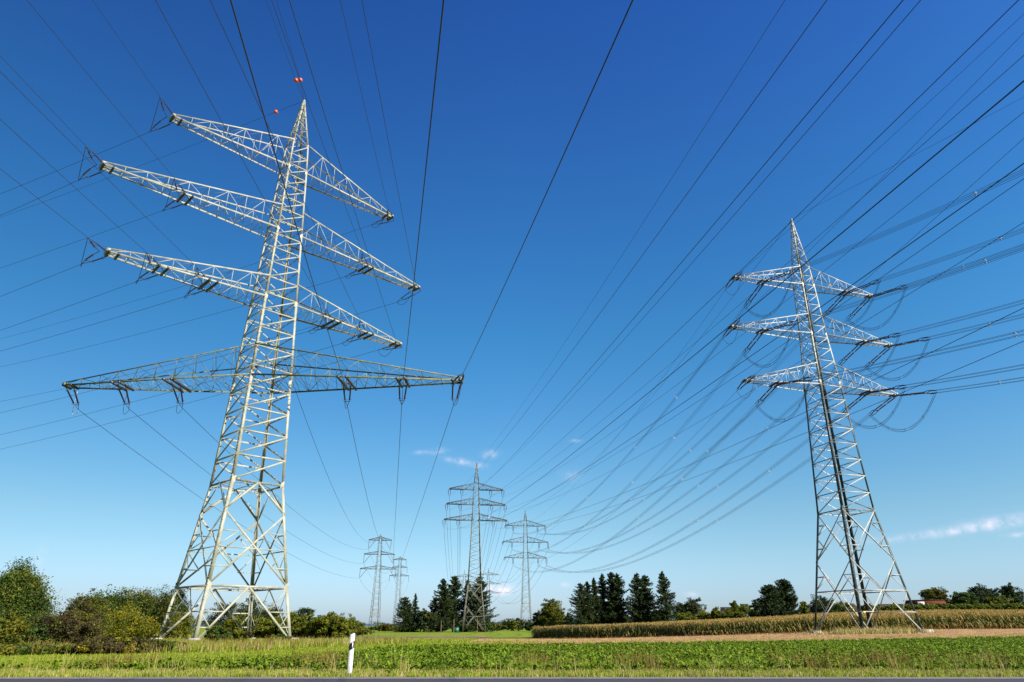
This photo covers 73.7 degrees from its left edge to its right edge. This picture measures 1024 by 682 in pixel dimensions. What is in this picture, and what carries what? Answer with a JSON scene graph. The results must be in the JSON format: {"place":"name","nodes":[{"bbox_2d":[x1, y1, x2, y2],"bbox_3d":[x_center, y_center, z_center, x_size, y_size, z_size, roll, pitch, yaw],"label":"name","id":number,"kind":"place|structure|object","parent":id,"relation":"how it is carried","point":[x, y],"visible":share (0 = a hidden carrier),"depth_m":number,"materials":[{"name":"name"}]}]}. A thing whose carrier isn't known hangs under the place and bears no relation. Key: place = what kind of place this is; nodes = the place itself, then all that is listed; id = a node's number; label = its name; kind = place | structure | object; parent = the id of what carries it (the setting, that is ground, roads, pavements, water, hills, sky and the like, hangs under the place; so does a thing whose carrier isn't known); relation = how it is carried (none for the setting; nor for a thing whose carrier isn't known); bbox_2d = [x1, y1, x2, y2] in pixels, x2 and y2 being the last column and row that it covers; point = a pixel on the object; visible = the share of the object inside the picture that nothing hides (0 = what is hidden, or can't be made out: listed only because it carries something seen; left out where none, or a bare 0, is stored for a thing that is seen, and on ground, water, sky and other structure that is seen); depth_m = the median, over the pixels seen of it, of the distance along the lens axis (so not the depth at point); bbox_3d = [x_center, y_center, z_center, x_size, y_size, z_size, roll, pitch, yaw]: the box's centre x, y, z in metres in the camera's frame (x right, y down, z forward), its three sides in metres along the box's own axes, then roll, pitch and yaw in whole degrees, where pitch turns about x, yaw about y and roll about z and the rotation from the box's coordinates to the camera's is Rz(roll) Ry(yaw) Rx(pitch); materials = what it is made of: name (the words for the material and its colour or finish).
{"place":"outdoors","nodes":[
{"label":"outdoors","id":0,"kind":"place"},
{"bbox_2d":[6,633,412,654],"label":"rough grass","id":1,"kind":"structure","parent":0,"point":[238,645],"depth_m":41.12,"materials":[{"name":"green plant"}]},
{"bbox_2d":[0,638,537,667],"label":"meadow grass","id":2,"kind":"structure","parent":0,"point":[343,648],"depth_m":33.84,"materials":[{"name":"green plant"}]},
{"bbox_2d":[163,636,488,638],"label":"stubble strip","id":3,"kind":"object","parent":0,"point":[472,637],"visible":0.18,"depth_m":131.30,"materials":[{"name":"beige plant"}]},
{"bbox_2d":[4,650,984,669],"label":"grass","id":4,"kind":"structure","parent":0,"point":[277,654],"depth_m":29.01,"materials":[{"name":"green plant"}]},
{"bbox_2d":[0,635,1023,672],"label":"leafy crop","id":5,"kind":"object","parent":4,"relation":"on","point":[753,651],"visible":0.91,"depth_m":27.35,"materials":[{"name":"green plant"}]},
{"bbox_2d":[0,626,1022,676],"bbox_3d":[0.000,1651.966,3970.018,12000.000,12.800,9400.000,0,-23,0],"label":"ground","id":6,"kind":"structure","parent":0,"point":[515,634],"depth_m":179.93,"materials":[{"name":"green plant"}]},
{"bbox_2d":[0,608,35,644],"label":"bush","id":7,"kind":"object","parent":6,"relation":"on","point":[13,630],"visible":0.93,"depth_m":33.97,"materials":[{"name":"green plant"}]},
{"bbox_2d":[0,556,64,642],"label":"leafy tree","id":8,"kind":"object","parent":6,"relation":"on","point":[22,590],"visible":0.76,"depth_m":39.98,"materials":[{"name":"green plant"}]},
{"bbox_2d":[0,643,73,655],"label":"bush","id":9,"kind":"object","parent":6,"relation":"on","point":[21,649],"visible":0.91,"depth_m":32.02,"materials":[{"name":"green plant"}]},
{"bbox_2d":[22,615,71,644],"bbox_3d":[-25.908,16.228,37.795,3.182,1.988,2.948,16,-28,-34],"label":"bush","id":10,"kind":"object","parent":6,"relation":"on","point":[41,627],"visible":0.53,"depth_m":37.14,"materials":[{"name":"green plant"}]},
{"bbox_2d":[37,643,84,654],"bbox_3d":[-22.046,15.249,33.638,2.674,0.665,2.645,0,-23,0],"label":"bush","id":11,"kind":"object","parent":6,"relation":"on","point":[62,649],"visible":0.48,"depth_m":32.83,"materials":[{"name":"green plant"}]},
{"bbox_2d":[31,606,107,644],"bbox_3d":[-25.235,16.340,38.672,3.769,2.447,4.135,0,-23,0],"label":"bush","id":12,"kind":"object","parent":6,"relation":"on","point":[80,626],"visible":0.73,"depth_m":38.12,"materials":[{"name":"green plant"}]},
{"bbox_2d":[65,587,116,636],"bbox_3d":[-28.910,18.671,46.129,3.914,3.901,3.563,0,-23,0],"label":"leafy tree","id":13,"kind":"object","parent":6,"relation":"on","point":[81,603],"visible":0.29,"depth_m":46.44,"materials":[{"name":"green plant"}]},
{"bbox_2d":[72,635,138,653],"bbox_3d":[-20.164,15.077,33.727,3.212,0.987,3.406,0,-23,0],"label":"bush","id":14,"kind":"object","parent":6,"relation":"on","point":[105,645],"visible":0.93,"depth_m":33.04,"materials":[{"name":"green plant"}]},
{"bbox_2d":[85,584,170,636],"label":"leafy tree","id":15,"kind":"object","parent":6,"relation":"on","point":[116,600],"visible":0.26,"depth_m":70.52,"materials":[{"name":"green plant"}]},
{"bbox_2d":[103,605,164,638],"bbox_3d":[-31.526,22.894,55.104,5.764,3.060,6.664,0,-23,0],"label":"bush","id":16,"kind":"object","parent":6,"relation":"on","point":[128,623],"visible":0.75,"depth_m":54.59,"materials":[{"name":"green plant"}]},
{"bbox_2d":[117,636,160,653],"bbox_3d":[-19.121,15.467,34.590,2.255,0.958,2.716,0,-23,0],"label":"bush","id":17,"kind":"object","parent":6,"relation":"on","point":[145,641],"visible":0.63,"depth_m":34.30,"materials":[{"name":"green plant"}]},
{"bbox_2d":[113,585,184,637],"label":"leafy tree","id":18,"kind":"object","parent":6,"relation":"on","point":[163,601],"visible":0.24,"depth_m":79.71,"materials":[{"name":"green plant"}]},
{"bbox_2d":[154,583,192,634],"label":"leafy tree","id":19,"kind":"object","parent":6,"relation":"on","point":[181,594],"visible":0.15,"depth_m":85.88,"materials":[{"name":"green plant"}]},
{"bbox_2d":[163,613,196,638],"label":"bush","id":20,"kind":"object","parent":6,"relation":"on","point":[185,622],"visible":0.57,"depth_m":82.65,"materials":[{"name":"green plant"}]},
{"bbox_2d":[204,625,236,642],"bbox_3d":[-23.681,23.774,55.233,2.432,1.501,2.429,14,-26,-30],"label":"bush","id":21,"kind":"object","parent":6,"relation":"on","point":[216,632],"visible":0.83,"depth_m":54.77,"materials":[{"name":"green plant"}]},
{"bbox_2d":[202,602,252,627],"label":"leafy tree","id":22,"kind":"object","parent":6,"relation":"on","point":[226,614],"visible":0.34,"depth_m":105.92,"materials":[{"name":"green plant"}]},
{"bbox_2d":[230,628,253,640],"bbox_3d":[-22.606,24.590,56.947,2.034,1.299,1.917,0,-23,0],"label":"bush","id":23,"kind":"object","parent":6,"relation":"on","point":[240,632],"visible":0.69,"depth_m":56.61,"materials":[{"name":"green plant"}]},
{"bbox_2d":[235,597,271,620],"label":"leafy tree","id":24,"kind":"object","parent":6,"relation":"on","point":[254,607],"visible":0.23,"depth_m":111.25,"materials":[{"name":"green plant"}]},
{"bbox_2d":[251,615,266,638],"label":"hedge bush","id":25,"kind":"object","parent":6,"relation":"on","point":[257,632],"visible":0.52,"depth_m":80.34,"materials":[{"name":"green plant"}]},
{"bbox_2d":[62,97,463,639],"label":"lattice pylon","id":26,"kind":"object","parent":6,"relation":"on","point":[248,588],"visible":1,"depth_m":78.85,"materials":[{"name":"grey metal"}]},
{"bbox_2d":[155,0,325,308],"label":"overhead wire","id":27,"kind":"object","parent":26,"relation":"attached to","point":[229,135],"visible":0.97,"depth_m":50.87,"materials":[{"name":"metal"}]},
{"bbox_2d":[210,0,359,318],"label":"overhead wire","id":28,"kind":"object","parent":26,"relation":"attached to","point":[275,140],"visible":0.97,"depth_m":50.50,"materials":[{"name":"metal"}]},
{"bbox_2d":[230,0,344,382],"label":"overhead wire","id":29,"kind":"object","parent":26,"relation":"attached to","point":[276,157],"visible":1,"depth_m":29.23,"materials":[{"name":"metal"}]},
{"bbox_2d":[289,0,395,339],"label":"overhead wire","id":30,"kind":"object","parent":26,"relation":"attached to","point":[334,146],"visible":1,"depth_m":49.44,"materials":[{"name":"metal"}]},
{"bbox_2d":[403,0,444,376],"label":"overhead wire","id":31,"kind":"object","parent":26,"relation":"attached to","point":[427,154],"visible":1,"depth_m":29.79,"materials":[{"name":"metal"}]},
{"bbox_2d":[463,0,633,372],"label":"overhead wire","id":32,"kind":"object","parent":26,"relation":"attached to","point":[564,153],"visible":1,"depth_m":30.63,"materials":[{"name":"metal"}]},
{"bbox_2d":[259,617,280,638],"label":"hedge bush","id":33,"kind":"object","parent":6,"relation":"on","point":[268,627],"visible":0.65,"depth_m":79.55,"materials":[{"name":"green plant"}]},
{"bbox_2d":[291,614,309,638],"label":"hedge bush","id":34,"kind":"object","parent":6,"relation":"on","point":[297,629],"visible":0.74,"depth_m":77.75,"materials":[{"name":"green plant"}]},
{"bbox_2d":[302,614,321,637],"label":"hedge bush","id":35,"kind":"object","parent":6,"relation":"on","point":[311,629],"visible":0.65,"depth_m":76.58,"materials":[{"name":"green plant"}]},
{"bbox_2d":[315,611,335,638],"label":"hedge bush","id":36,"kind":"object","parent":6,"relation":"on","point":[326,625],"visible":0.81,"depth_m":75.79,"materials":[{"name":"green plant"}]},
{"bbox_2d":[330,616,356,638],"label":"hedge bush","id":37,"kind":"object","parent":6,"relation":"on","point":[344,626],"visible":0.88,"depth_m":75.10,"materials":[{"name":"green plant"}]},
{"bbox_2d":[347,633,354,673],"bbox_3d":[-4.620,9.033,19.580,0.142,1.208,0.115,0,-23,0],"label":"delineator post","id":38,"kind":"object","parent":6,"relation":"on","point":[351,653],"visible":0.88,"depth_m":19.57,"materials":[{"name":"white plastic"}]},
{"bbox_2d":[359,536,395,627],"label":"lattice pylon","id":39,"kind":"object","parent":6,"relation":"on","point":[379,579],"visible":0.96,"depth_m":370.97,"materials":[{"name":"metal"}]},
{"bbox_2d":[393,597,414,631],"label":"cypress","id":40,"kind":"object","parent":6,"relation":"on","point":[403,605],"visible":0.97,"depth_m":242.41,"materials":[{"name":"green plant"}]},
{"bbox_2d":[407,593,421,631],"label":"spruce tree","id":41,"kind":"object","parent":6,"relation":"on","point":[415,608],"visible":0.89,"depth_m":244.63,"materials":[{"name":"green plant"}]},
{"bbox_2d":[412,608,427,631],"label":"bush","id":42,"kind":"object","parent":6,"relation":"on","point":[420,618],"visible":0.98,"depth_m":241.54,"materials":[{"name":"green plant"}]},
{"bbox_2d":[421,612,437,631],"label":"bush","id":43,"kind":"object","parent":6,"relation":"on","point":[431,618],"visible":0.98,"depth_m":241.62,"materials":[{"name":"green plant"}]},
{"bbox_2d":[432,617,453,631],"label":"bush","id":44,"kind":"object","parent":6,"relation":"on","point":[441,627],"visible":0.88,"depth_m":244.40,"materials":[{"name":"green plant"}]},
{"bbox_2d":[428,578,458,630],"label":"spruce tree","id":45,"kind":"object","parent":6,"relation":"on","point":[445,594],"visible":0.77,"depth_m":258.82,"materials":[{"name":"green plant"}]},
{"bbox_2d":[445,575,468,631],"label":"spruce tree","id":46,"kind":"object","parent":6,"relation":"on","point":[455,586],"visible":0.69,"depth_m":265.01,"materials":[{"name":"green plant"}]},
{"bbox_2d":[454,580,475,629],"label":"spruce tree","id":47,"kind":"object","parent":6,"relation":"on","point":[464,597],"visible":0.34,"depth_m":266.11,"materials":[{"name":"green plant"}]},
{"bbox_2d":[444,463,506,631],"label":"lattice pylon","id":48,"kind":"object","parent":6,"relation":"on","point":[479,542],"visible":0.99,"depth_m":255.33,"materials":[{"name":"metal"}]},
{"bbox_2d":[482,0,784,456],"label":"overhead wire","id":49,"kind":"object","parent":48,"relation":"attached to","point":[669,181],"visible":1,"depth_m":62.91,"materials":[{"name":"metal"}]},
{"bbox_2d":[449,0,826,495],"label":"overhead wire","id":50,"kind":"object","parent":48,"relation":"attached to","point":[690,189],"visible":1,"depth_m":34.40,"materials":[{"name":"metal"}]},
{"bbox_2d":[450,0,902,509],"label":"overhead wire","id":51,"kind":"object","parent":48,"relation":"attached to","point":[741,191],"visible":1,"depth_m":27.21,"materials":[{"name":"metal"}]},
{"bbox_2d":[471,0,920,491],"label":"overhead wire","id":52,"kind":"object","parent":48,"relation":"attached to","point":[759,185],"visible":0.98,"depth_m":36.52,"materials":[{"name":"metal"}]},
{"bbox_2d":[447,80,1023,528],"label":"overhead wire","id":53,"kind":"object","parent":48,"relation":"attached to","point":[813,256],"visible":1,"depth_m":18.52,"materials":[{"name":"metal"}]},
{"bbox_2d":[463,0,1018,510],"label":"overhead wire","id":54,"kind":"object","parent":48,"relation":"attached to","point":[819,194],"visible":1,"depth_m":29.54,"materials":[{"name":"metal"}]},
{"bbox_2d":[459,163,1023,527],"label":"overhead wire","id":55,"kind":"object","parent":48,"relation":"hanging from","point":[819,307],"visible":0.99,"depth_m":27.49,"materials":[{"name":"metal"}]},
{"bbox_2d":[494,179,1022,511],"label":"overhead wire","id":56,"kind":"object","parent":48,"relation":"attached to","point":[831,311],"visible":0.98,"depth_m":47.52,"materials":[{"name":"metal"}]},
{"bbox_2d":[497,55,1023,493],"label":"overhead wire","id":57,"kind":"object","parent":48,"relation":"attached to","point":[821,233],"visible":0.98,"depth_m":47.57,"materials":[{"name":"metal"}]},
{"bbox_2d":[509,112,1023,494],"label":"overhead wire","id":58,"kind":"object","parent":48,"relation":"attached to","point":[834,262],"visible":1,"depth_m":53.60,"materials":[{"name":"metal"}]},
{"bbox_2d":[520,222,1023,509],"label":"overhead wire","id":59,"kind":"object","parent":48,"relation":"attached to","point":[835,339],"visible":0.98,"depth_m":54.36,"materials":[{"name":"metal"}]},
{"bbox_2d":[526,341,1023,527],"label":"overhead wire","id":60,"kind":"object","parent":48,"relation":"attached to","point":[828,423],"visible":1,"depth_m":55.83,"materials":[{"name":"metal"}]},
{"bbox_2d":[459,576,500,631],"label":"spruce tree","id":61,"kind":"object","parent":6,"relation":"on","point":[477,603],"visible":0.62,"depth_m":260.06,"materials":[{"name":"green plant"}]},
{"bbox_2d":[0,642,1023,677],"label":"verge grass","id":62,"kind":"structure","parent":6,"relation":"on","point":[401,671],"depth_m":19.97,"materials":[{"name":"green plant"}]},
{"bbox_2d":[0,677,1023,677],"bbox_3d":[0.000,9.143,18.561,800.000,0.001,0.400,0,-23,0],"label":"gravel shoulder","id":63,"kind":"object","parent":6,"relation":"on","point":[512,677],"visible":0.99,"depth_m":18.48},
{"bbox_2d":[502,511,548,627],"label":"lattice pylon","id":64,"kind":"object","parent":6,"relation":"on","point":[528,585],"visible":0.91,"depth_m":412.09,"materials":[{"name":"metal"}]},
{"bbox_2d":[537,598,565,626],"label":"leafy tree","id":65,"kind":"object","parent":6,"relation":"on","point":[549,610],"visible":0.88,"depth_m":277.09,"materials":[{"name":"green plant"}]},
{"bbox_2d":[567,583,597,624],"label":"spruce tree","id":66,"kind":"object","parent":6,"relation":"on","point":[581,617],"visible":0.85,"depth_m":221.25,"materials":[{"name":"green plant"}]},
{"bbox_2d":[586,577,605,623],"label":"spruce tree","id":67,"kind":"object","parent":6,"relation":"on","point":[595,617],"visible":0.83,"depth_m":223.28,"materials":[{"name":"green plant"}]},
{"bbox_2d":[596,573,608,619],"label":"spruce tree","id":68,"kind":"object","parent":6,"relation":"on","point":[601,592],"visible":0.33,"depth_m":230.93,"materials":[{"name":"green plant"}]},
{"bbox_2d":[600,572,624,623],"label":"spruce tree","id":69,"kind":"object","parent":6,"relation":"on","point":[609,576],"visible":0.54,"depth_m":225.53,"materials":[{"name":"green plant"}]},
{"bbox_2d":[603,573,633,623],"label":"spruce tree","id":70,"kind":"object","parent":6,"relation":"on","point":[618,598],"visible":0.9,"depth_m":223.12,"materials":[{"name":"green plant"}]},
{"bbox_2d":[622,572,656,622],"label":"spruce tree","id":71,"kind":"object","parent":6,"relation":"on","point":[637,600],"visible":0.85,"depth_m":219.52,"materials":[{"name":"green plant"}]},
{"bbox_2d":[630,575,661,622],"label":"spruce tree","id":72,"kind":"object","parent":6,"relation":"on","point":[647,583],"visible":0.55,"depth_m":221.34,"materials":[{"name":"green plant"}]},
{"bbox_2d":[651,571,679,621],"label":"spruce tree","id":73,"kind":"object","parent":6,"relation":"on","point":[669,607],"visible":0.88,"depth_m":216.37,"materials":[{"name":"green plant"}]},
{"bbox_2d":[681,597,706,617],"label":"leafy tree","id":74,"kind":"object","parent":6,"relation":"on","point":[696,608],"visible":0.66,"depth_m":242.86,"materials":[{"name":"green plant"}]},
{"bbox_2d":[467,625,1023,643],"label":"straw grass","id":75,"kind":"structure","parent":6,"relation":"on","point":[887,630],"depth_m":88.72,"materials":[{"name":"beige plant"}]},
{"bbox_2d":[755,584,790,616],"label":"tree","id":76,"kind":"object","parent":6,"relation":"on","point":[769,596],"visible":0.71,"depth_m":163.62,"materials":[{"name":"green plant"}]},
{"bbox_2d":[773,578,801,615],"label":"tree","id":77,"kind":"object","parent":6,"relation":"on","point":[785,589],"visible":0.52,"depth_m":165.75,"materials":[{"name":"green plant"}]},
{"bbox_2d":[805,594,843,613],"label":"leafy tree","id":78,"kind":"object","parent":6,"relation":"on","point":[834,607],"visible":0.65,"depth_m":208.67,"materials":[{"name":"green plant"}]},
{"bbox_2d":[723,219,935,632],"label":"lattice pylon","id":79,"kind":"object","parent":6,"relation":"on","point":[829,427],"visible":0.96,"depth_m":109.17,"materials":[{"name":"grey metal"}]},
{"bbox_2d":[514,404,757,571],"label":"conductor bundle","id":80,"kind":"object","parent":79,"relation":"attached to","point":[667,490],"visible":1,"depth_m":147.14,"materials":[{"name":"metal"}]},
{"bbox_2d":[540,317,820,534],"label":"conductor bundle","id":81,"kind":"object","parent":79,"relation":"attached to","point":[702,437],"visible":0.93,"depth_m":173.58,"materials":[{"name":"metal"}]},
{"bbox_2d":[540,366,838,553],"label":"conductor bundle","id":82,"kind":"object","parent":79,"relation":"attached to","point":[707,476],"visible":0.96,"depth_m":173.83,"materials":[{"name":"metal"}]},
{"bbox_2d":[538,414,841,572],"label":"conductor bundle","id":83,"kind":"object","parent":79,"relation":"attached to","point":[718,504],"visible":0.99,"depth_m":161.93,"materials":[{"name":"metal"}]},
{"bbox_2d":[547,415,869,572],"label":"conductor bundle","id":84,"kind":"object","parent":79,"relation":"attached to","point":[734,509],"visible":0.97,"depth_m":166.30,"materials":[{"name":"metal"}]},
{"bbox_2d":[555,367,865,553],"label":"conductor bundle","id":85,"kind":"object","parent":79,"relation":"attached to","point":[731,474],"visible":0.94,"depth_m":171.24,"materials":[{"name":"metal"}]},
{"bbox_2d":[759,36,1020,299],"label":"overhead wire","id":86,"kind":"object","parent":79,"relation":"attached to","point":[888,171],"visible":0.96,"depth_m":77.51,"materials":[{"name":"metal"}]},
{"bbox_2d":[793,245,1023,323],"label":"conductor bundle","id":87,"kind":"object","parent":79,"relation":"attached to","point":[916,283],"visible":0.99,"depth_m":84.06,"materials":[{"name":"metal"}]},
{"bbox_2d":[793,169,1023,271],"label":"conductor bundle","id":88,"kind":"object","parent":79,"relation":"attached to","point":[915,219],"visible":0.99,"depth_m":87.48,"materials":[{"name":"metal"}]},
{"bbox_2d":[811,330,1022,379],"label":"conductor bundle","id":89,"kind":"object","parent":79,"relation":"attached to","point":[1013,336],"visible":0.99,"depth_m":82.49,"materials":[{"name":"metal"}]},
{"bbox_2d":[880,228,1022,281],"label":"conductor bundle","id":90,"kind":"object","parent":79,"relation":"attached to","point":[956,253],"visible":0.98,"depth_m":99.58,"materials":[{"name":"metal"}]},
{"bbox_2d":[904,364,1023,387],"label":"conductor bundle","id":91,"kind":"object","parent":79,"relation":"attached to","point":[966,375],"visible":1,"depth_m":95.83,"materials":[{"name":"metal"}]},
{"bbox_2d":[918,586,949,599],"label":"leafy tree","id":92,"kind":"object","parent":6,"relation":"on","point":[934,593],"visible":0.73,"depth_m":331.59,"materials":[{"name":"green plant"}]},
{"bbox_2d":[949,591,979,604],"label":"leafy tree","id":93,"kind":"object","parent":6,"relation":"on","point":[963,597],"visible":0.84,"depth_m":278.70,"materials":[{"name":"green plant"}]},
{"bbox_2d":[967,583,992,603],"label":"leafy tree","id":94,"kind":"object","parent":6,"relation":"on","point":[980,593],"visible":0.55,"depth_m":289.31,"materials":[{"name":"green plant"}]},
{"bbox_2d":[984,593,1013,603],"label":"bush","id":95,"kind":"object","parent":6,"relation":"on","point":[995,598],"visible":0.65,"depth_m":265.16,"materials":[{"name":"green plant"}]},
{"bbox_2d":[997,582,1022,603],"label":"leafy tree","id":96,"kind":"object","parent":6,"relation":"on","point":[1008,590],"visible":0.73,"depth_m":284.59,"materials":[{"name":"green plant"}]},
{"bbox_2d":[0,678,1023,681],"bbox_3d":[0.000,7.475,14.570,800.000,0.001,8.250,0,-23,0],"label":"road","id":97,"kind":"structure","parent":0,"point":[511,679],"depth_m":17.60,"materials":[{"name":"grey asphalt"}]},
{"bbox_2d":[0,0,1023,623],"label":"sky","id":98,"kind":"structure","parent":0,"point":[515,79],"materials":[{"name":"blue"}]},
{"bbox_2d":[445,628,1023,644],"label":"soil path","id":99,"kind":"structure","parent":0,"point":[895,635],"depth_m":83.37,"materials":[{"name":"brown soil"}]},
{"bbox_2d":[512,308,1022,527],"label":"overhead wire","id":100,"kind":"object","parent":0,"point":[831,399],"visible":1,"depth_m":47.39,"materials":[{"name":"metal"}]},
{"bbox_2d":[566,619,1020,637],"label":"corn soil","id":101,"kind":"structure","parent":0,"point":[781,631],"depth_m":119.23,"materials":[{"name":"brown soil"}]},
{"bbox_2d":[530,609,1023,637],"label":"maize field","id":102,"kind":"structure","parent":101,"relation":"on","point":[969,618],"depth_m":110.56,"materials":[{"name":"green plant"}]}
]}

